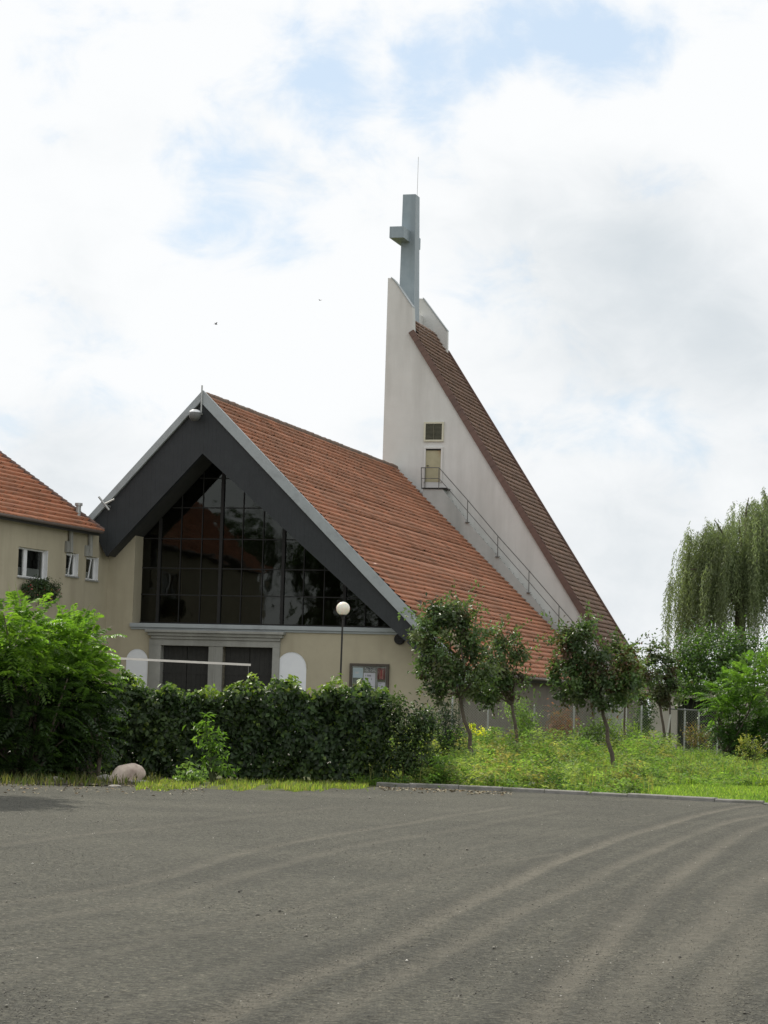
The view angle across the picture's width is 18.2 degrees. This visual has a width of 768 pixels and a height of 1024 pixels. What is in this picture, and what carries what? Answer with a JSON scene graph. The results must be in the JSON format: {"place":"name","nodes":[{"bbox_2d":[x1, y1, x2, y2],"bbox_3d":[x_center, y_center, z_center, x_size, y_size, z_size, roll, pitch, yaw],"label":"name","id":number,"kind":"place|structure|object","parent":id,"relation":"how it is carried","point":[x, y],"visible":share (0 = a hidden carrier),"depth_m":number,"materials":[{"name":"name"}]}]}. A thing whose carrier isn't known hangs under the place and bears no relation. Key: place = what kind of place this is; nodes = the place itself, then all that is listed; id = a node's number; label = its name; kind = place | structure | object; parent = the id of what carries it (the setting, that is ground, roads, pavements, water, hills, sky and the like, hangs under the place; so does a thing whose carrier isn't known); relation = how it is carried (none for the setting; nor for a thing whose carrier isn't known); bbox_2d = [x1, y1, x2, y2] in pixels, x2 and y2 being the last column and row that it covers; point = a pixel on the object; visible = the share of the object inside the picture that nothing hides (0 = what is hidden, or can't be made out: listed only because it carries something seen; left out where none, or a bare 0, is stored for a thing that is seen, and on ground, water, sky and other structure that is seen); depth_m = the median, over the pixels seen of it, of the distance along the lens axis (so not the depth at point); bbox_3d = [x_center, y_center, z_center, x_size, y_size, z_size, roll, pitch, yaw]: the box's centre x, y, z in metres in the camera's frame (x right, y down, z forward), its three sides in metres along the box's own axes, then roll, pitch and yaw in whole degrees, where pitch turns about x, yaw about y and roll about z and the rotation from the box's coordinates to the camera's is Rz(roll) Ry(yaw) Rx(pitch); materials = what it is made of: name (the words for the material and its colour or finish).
{"place":"outdoors","nodes":[
{"label":"outdoors","id":0,"kind":"place"},
{"bbox_2d":[0,774,171,786],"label":"earth edge","id":1,"kind":"object","parent":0,"point":[121,784],"visible":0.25,"depth_m":46.67,"materials":[{"name":"brown soil"}]},
{"bbox_2d":[0,584,102,779],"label":"sumac shrub","id":2,"kind":"object","parent":1,"relation":"on","point":[14,663],"visible":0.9,"depth_m":47.97,"materials":[{"name":"green plant"}]},
{"bbox_2d":[1,596,131,778],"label":"sumac shrub","id":3,"kind":"object","parent":1,"relation":"on","point":[84,652],"visible":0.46,"depth_m":49.06,"materials":[{"name":"green plant"}]},
{"bbox_2d":[97,774,109,781],"bbox_3d":[-5.590,5.347,48.075,0.306,0.189,0.321,-3,-12,44],"label":"rock","id":4,"kind":"object","parent":1,"relation":"on","point":[101,778],"visible":0.34,"depth_m":47.97,"materials":[{"name":"grey stone"}]},
{"bbox_2d":[109,763,145,782],"bbox_3d":[-5.092,5.234,47.539,0.761,0.482,0.495,-12,0,-18],"label":"boulder","id":5,"kind":"object","parent":1,"relation":"on","point":[130,770],"visible":0.52,"depth_m":47.36,"materials":[{"name":"beige stone"}]},
{"bbox_2d":[30,718,649,790],"bbox_3d":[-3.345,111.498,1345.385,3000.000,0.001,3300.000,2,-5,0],"label":"ground","id":6,"kind":"structure","parent":0,"point":[219,789],"depth_m":46.97,"materials":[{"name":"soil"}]},
{"bbox_2d":[347,726,767,793],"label":"meadow weeds","id":7,"kind":"object","parent":6,"relation":"on","point":[557,772],"visible":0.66,"depth_m":58.48,"materials":[{"name":"green plant"}]},
{"bbox_2d":[0,783,767,1023],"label":"gravel lot","id":8,"kind":"structure","parent":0,"point":[208,968],"depth_m":19.72,"materials":[{"name":"grey gravel"}]},
{"bbox_2d":[0,781,511,796],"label":"dead leaves","id":9,"kind":"object","parent":8,"relation":"on","point":[454,790],"visible":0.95,"depth_m":46.41,"materials":[{"name":"brown plant"}]},
{"bbox_2d":[0,0,767,716],"label":"sky","id":10,"kind":"structure","parent":0,"point":[592,175],"materials":[{"name":"white"}]},
{"bbox_2d":[105,745,752,790],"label":"meadow ground","id":11,"kind":"structure","parent":0,"point":[261,787],"depth_m":48.34,"materials":[{"name":"grass"},{"name":"green plant"}]},
{"bbox_2d":[0,451,108,692],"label":"parish house","id":12,"kind":"structure","parent":11,"relation":"on","point":[46,531],"depth_m":103.03,"materials":[{"name":"beige paint"}]},
{"bbox_2d":[17,547,48,580],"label":"window","id":13,"kind":"structure","parent":12,"relation":"in","point":[28,559],"depth_m":102.10,"materials":[{"name":"white plastic"}]},
{"bbox_2d":[21,574,62,605],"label":"flower box","id":14,"kind":"object","parent":12,"relation":"attached to","point":[33,591],"visible":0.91,"depth_m":100.55,"materials":[{"name":"plant"}]},
{"bbox_2d":[65,553,90,577],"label":"window","id":15,"kind":"structure","parent":12,"relation":"in","point":[74,564],"depth_m":104.77,"materials":[{"name":"white plastic"}]},
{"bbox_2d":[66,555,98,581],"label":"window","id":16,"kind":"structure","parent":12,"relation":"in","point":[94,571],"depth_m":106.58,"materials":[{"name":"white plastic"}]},
{"bbox_2d":[0,768,379,791],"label":"verge grass","id":17,"kind":"structure","parent":11,"relation":"on","point":[157,784],"depth_m":46.90,"materials":[{"name":"green plant"}]},
{"bbox_2d":[172,755,211,783],"bbox_3d":[-3.873,5.284,48.537,0.893,0.760,0.766,1,-5,13],"label":"leafy shoot","id":18,"kind":"object","parent":11,"relation":"on","point":[193,775],"visible":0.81,"depth_m":48.45,"materials":[{"name":"green plant"}]},
{"bbox_2d":[2,668,392,782],"bbox_3d":[-4.650,4.650,52.135,9.786,2.540,2.171,2,-5,0],"label":"hedge","id":19,"kind":"object","parent":11,"relation":"on","point":[303,728],"visible":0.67,"depth_m":51.49,"materials":[{"name":"green plant"}]},
{"bbox_2d":[182,712,240,782],"bbox_3d":[-3.553,4.872,49.352,1.267,1.527,0.743,2,-5,0],"label":"leafy shoot","id":20,"kind":"object","parent":11,"relation":"on","point":[212,746],"visible":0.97,"depth_m":49.34,"materials":[{"name":"green plant"}]},
{"bbox_2d":[88,157,650,745],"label":"church","id":21,"kind":"structure","parent":11,"relation":"on","point":[262,545],"depth_m":107.64,"materials":[{"name":"tile"}]},
{"bbox_2d":[163,646,208,724],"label":"door","id":22,"kind":"structure","parent":21,"relation":"in","point":[186,676],"depth_m":106.42,"materials":[{"name":"grey wood"}]},
{"bbox_2d":[224,647,272,726],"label":"door","id":23,"kind":"structure","parent":21,"relation":"in","point":[260,659],"depth_m":105.65,"materials":[{"name":"grey wood"}]},
{"bbox_2d":[349,663,389,692],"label":"notice board","id":24,"kind":"object","parent":21,"relation":"attached to","point":[377,675],"visible":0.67,"depth_m":103.68,"materials":[{"name":"wood"}]},
{"bbox_2d":[423,447,442,481],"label":"balcony door","id":25,"kind":"structure","parent":21,"relation":"in","point":[433,456],"depth_m":135.29,"materials":[{"name":"wood"}]},
{"bbox_2d":[423,422,443,441],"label":"louvre window","id":26,"kind":"structure","parent":21,"relation":"in","point":[433,431],"depth_m":135.39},
{"bbox_2d":[374,685,452,781],"bbox_3d":[0.697,4.908,51.330,1.898,2.419,1.281,2,-5,0],"label":"leafy bush","id":27,"kind":"object","parent":11,"relation":"on","point":[403,755],"visible":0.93,"depth_m":51.24,"materials":[{"name":"green plant"}]},
{"bbox_2d":[497,690,545,751],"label":"leafy bush","id":28,"kind":"object","parent":11,"relation":"on","point":[521,725],"visible":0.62,"depth_m":83.62,"materials":[{"name":"green plant"}]},
{"bbox_2d":[354,742,767,802],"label":"meadow grass","id":29,"kind":"structure","parent":11,"relation":"on","point":[719,791],"depth_m":53.68,"materials":[{"name":"green plant"}]},
{"bbox_2d":[540,698,585,745],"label":"bush","id":30,"kind":"object","parent":11,"relation":"on","point":[561,726],"visible":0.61,"depth_m":89.60,"materials":[{"name":"green plant"}]},
{"bbox_2d":[376,782,767,804],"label":"kerb","id":31,"kind":"structure","parent":11,"relation":"on","point":[551,791],"depth_m":48.79,"materials":[{"name":"concrete"}]},
{"bbox_2d":[451,697,717,753],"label":"wire fence","id":32,"kind":"object","parent":11,"relation":"on","point":[608,714],"visible":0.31,"depth_m":88.64,"materials":[{"name":"metal"}]},
{"bbox_2d":[559,712,616,755],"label":"leafy bush","id":33,"kind":"object","parent":11,"relation":"on","point":[595,728],"visible":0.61,"depth_m":78.60,"materials":[{"name":"green plant"}]},
{"bbox_2d":[533,600,650,767],"bbox_3d":[5.585,4.783,64.741,3.121,4.816,2.105,1,-5,11],"label":"ornamental tree","id":34,"kind":"object","parent":11,"relation":"on","point":[588,674],"visible":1,"depth_m":64.66,"materials":[{"name":"green plant"}]},
{"bbox_2d":[594,714,659,753],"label":"leafy bush","id":35,"kind":"object","parent":11,"relation":"on","point":[626,725],"visible":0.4,"depth_m":81.57,"materials":[{"name":"green plant"}]},
{"bbox_2d":[605,641,653,750],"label":"ornamental tree","id":36,"kind":"object","parent":11,"relation":"on","point":[627,702],"visible":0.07,"depth_m":77.72,"materials":[{"name":"green plant"}]},
{"bbox_2d":[628,686,658,737],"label":"leafy bush","id":37,"kind":"object","parent":11,"relation":"on","point":[644,720],"visible":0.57,"depth_m":99.39,"materials":[{"name":"green plant"}]},
{"bbox_2d":[635,628,695,753],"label":"ornamental tree","id":38,"kind":"object","parent":11,"relation":"on","point":[662,697],"visible":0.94,"depth_m":83.60,"materials":[{"name":"green plant"}]},
{"bbox_2d":[665,714,670,747],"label":"tree stake","id":39,"kind":"object","parent":11,"relation":"on","point":[668,726],"visible":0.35,"depth_m":83.28,"materials":[{"name":"grey wood"}]},
{"bbox_2d":[671,671,707,750],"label":"ornamental tree","id":40,"kind":"object","parent":11,"relation":"on","point":[688,691],"visible":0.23,"depth_m":102.64,"materials":[{"name":"green plant"}]},
{"bbox_2d":[680,722,717,752],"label":"bush","id":41,"kind":"object","parent":11,"relation":"on","point":[700,734],"visible":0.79,"depth_m":85.63,"materials":[{"name":"green plant"}]},
{"bbox_2d":[645,684,767,753],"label":"outbuilding","id":42,"kind":"structure","parent":11,"relation":"on","point":[689,705],"depth_m":112.20,"materials":[{"name":"wood"}]},
{"bbox_2d":[680,698,719,749],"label":"door","id":43,"kind":"structure","parent":42,"relation":"in","point":[689,706],"depth_m":112.43,"materials":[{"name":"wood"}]},
{"bbox_2d":[658,488,767,682],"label":"weeping willow","id":44,"kind":"object","parent":11,"relation":"on","point":[720,574],"visible":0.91,"depth_m":123.75,"materials":[{"name":"green plant"}]},
{"bbox_2d":[661,615,767,752],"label":"leafy tree","id":45,"kind":"object","parent":11,"relation":"on","point":[693,663],"visible":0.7,"depth_m":96.35,"materials":[{"name":"green plant"}]},
{"bbox_2d":[693,642,767,763],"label":"feathery bush","id":46,"kind":"object","parent":11,"relation":"on","point":[731,697],"visible":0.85,"depth_m":79.47,"materials":[{"name":"green plant"}]},
{"bbox_2d":[734,730,765,764],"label":"seeding weed","id":47,"kind":"object","parent":11,"relation":"on","point":[748,743],"visible":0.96,"depth_m":73.67,"materials":[{"name":"green plant"}]},
{"label":"church yard","id":48,"kind":"structure","parent":0,"visible":0},
{"bbox_2d":[112,657,250,673],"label":"steel rail","id":49,"kind":"object","parent":48,"relation":"on","point":[200,662],"visible":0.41,"depth_m":71.83,"materials":[{"name":"silver metal"}]},
{"bbox_2d":[336,602,349,732],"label":"street lamp","id":50,"kind":"object","parent":48,"relation":"on","point":[342,609],"visible":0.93,"depth_m":92.83,"materials":[{"name":"black metal"}]},
{"bbox_2d":[422,696,473,757],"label":"dark shrub","id":51,"kind":"object","parent":48,"relation":"on","point":[454,721],"visible":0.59,"depth_m":67.64,"materials":[{"name":"green plant"}]},
{"bbox_2d":[398,580,503,754],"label":"ornamental tree","id":52,"kind":"object","parent":48,"relation":"on","point":[451,616],"visible":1,"depth_m":65.68,"materials":[{"name":"green plant"}]},
{"bbox_2d":[462,716,486,748],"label":"flowering weed","id":53,"kind":"object","parent":48,"relation":"on","point":[470,725],"visible":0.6,"depth_m":70.68,"materials":[{"name":"yellow plant"}]},
{"bbox_2d":[484,727,502,743],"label":"flowering weed","id":54,"kind":"object","parent":48,"relation":"on","point":[494,733],"visible":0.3,"depth_m":75.67,"materials":[{"name":"green plant"}]},
{"bbox_2d":[466,614,548,751],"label":"ornamental tree","id":55,"kind":"object","parent":48,"relation":"on","point":[506,683],"visible":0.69,"depth_m":72.72,"materials":[{"name":"green plant"}]}
]}

